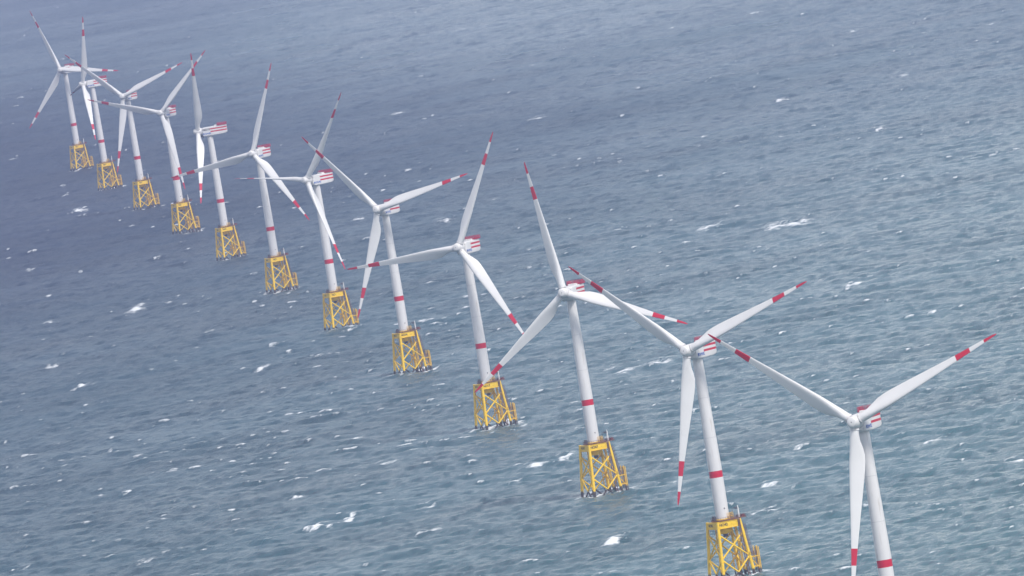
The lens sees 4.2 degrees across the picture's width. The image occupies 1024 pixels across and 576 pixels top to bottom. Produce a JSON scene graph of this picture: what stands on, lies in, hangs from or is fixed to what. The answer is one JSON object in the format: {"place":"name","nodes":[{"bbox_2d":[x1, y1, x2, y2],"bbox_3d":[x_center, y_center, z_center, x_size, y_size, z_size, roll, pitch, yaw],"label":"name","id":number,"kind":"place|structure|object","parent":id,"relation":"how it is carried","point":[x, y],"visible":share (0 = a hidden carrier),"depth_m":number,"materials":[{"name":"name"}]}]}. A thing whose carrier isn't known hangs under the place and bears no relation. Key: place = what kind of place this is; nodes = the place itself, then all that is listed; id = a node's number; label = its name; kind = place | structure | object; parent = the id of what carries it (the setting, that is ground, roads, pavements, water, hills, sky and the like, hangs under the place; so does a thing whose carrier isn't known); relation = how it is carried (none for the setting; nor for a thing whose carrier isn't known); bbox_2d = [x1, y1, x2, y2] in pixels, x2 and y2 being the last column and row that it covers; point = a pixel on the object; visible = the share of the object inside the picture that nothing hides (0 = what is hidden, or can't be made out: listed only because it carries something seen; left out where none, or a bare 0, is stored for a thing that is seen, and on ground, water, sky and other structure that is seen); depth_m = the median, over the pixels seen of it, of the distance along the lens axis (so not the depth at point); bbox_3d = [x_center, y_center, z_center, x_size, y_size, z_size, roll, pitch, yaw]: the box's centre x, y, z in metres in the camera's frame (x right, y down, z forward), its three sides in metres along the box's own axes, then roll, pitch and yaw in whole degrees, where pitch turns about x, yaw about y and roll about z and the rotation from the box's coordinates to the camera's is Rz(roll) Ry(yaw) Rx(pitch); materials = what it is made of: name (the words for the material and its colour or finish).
{"place":"outdoors","nodes":[
{"label":"outdoors","id":0,"kind":"place"},
{"bbox_2d":[0,0,1023,575],"bbox_3d":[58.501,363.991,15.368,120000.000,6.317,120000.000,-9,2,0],"label":"sea","id":1,"kind":"structure","parent":0,"point":[178,404],"depth_m":8877.64,"materials":[{"name":"liquid"}]},
{"bbox_2d":[30,12,117,170],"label":"wind turbine","id":2,"kind":"object","parent":1,"relation":"in","point":[77,145],"visible":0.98,"depth_m":12953.15,"materials":[{"name":"white paint"}]},
{"bbox_2d":[70,17,122,190],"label":"wind turbine","id":3,"kind":"object","parent":1,"relation":"in","point":[105,163],"visible":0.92,"depth_m":12230.93,"materials":[{"name":"white paint"}]},
{"bbox_2d":[65,55,180,209],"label":"wind turbine","id":4,"kind":"object","parent":1,"relation":"in","point":[141,179],"visible":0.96,"depth_m":11548.05,"materials":[{"name":"white paint"}]},
{"bbox_2d":[89,51,204,233],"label":"wind turbine","id":5,"kind":"object","parent":1,"relation":"in","point":[165,112],"visible":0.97,"depth_m":10824.90,"materials":[{"name":"white paint"}]},
{"bbox_2d":[190,53,246,260],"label":"wind turbine","id":6,"kind":"object","parent":1,"relation":"in","point":[225,228],"visible":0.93,"depth_m":10121.84,"materials":[{"name":"white paint"}]},
{"bbox_2d":[171,64,308,292],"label":"wind turbine","id":7,"kind":"object","parent":1,"relation":"in","point":[275,257],"visible":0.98,"depth_m":9383.55,"materials":[{"name":"white paint"}]},
{"bbox_2d":[239,93,358,329],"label":"wind turbine","id":8,"kind":"object","parent":1,"relation":"in","point":[334,292],"visible":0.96,"depth_m":8646.64,"materials":[{"name":"white paint"}]},
{"bbox_2d":[302,137,467,373],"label":"wind turbine","id":9,"kind":"object","parent":1,"relation":"in","point":[404,332],"visible":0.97,"depth_m":7929.78,"materials":[{"name":"white paint"}]},
{"bbox_2d":[347,132,523,429],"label":"wind turbine","id":10,"kind":"object","parent":1,"relation":"in","point":[463,247],"visible":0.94,"depth_m":7185.09,"materials":[{"name":"white paint"}]},
{"bbox_2d":[474,162,686,496],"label":"wind turbine","id":11,"kind":"object","parent":1,"relation":"in","point":[571,293],"visible":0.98,"depth_m":6445.20,"materials":[{"name":"white paint"}]},
{"bbox_2d":[568,266,806,575],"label":"wind turbine","id":12,"kind":"object","parent":1,"relation":"in","point":[723,521],"visible":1,"depth_m":5710.42,"materials":[{"name":"white paint"}]},
{"bbox_2d":[708,334,995,575],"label":"wind turbine","id":13,"kind":"object","parent":1,"relation":"in","point":[862,423],"visible":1,"depth_m":4988.79,"materials":[{"name":"white paint"}]}
]}

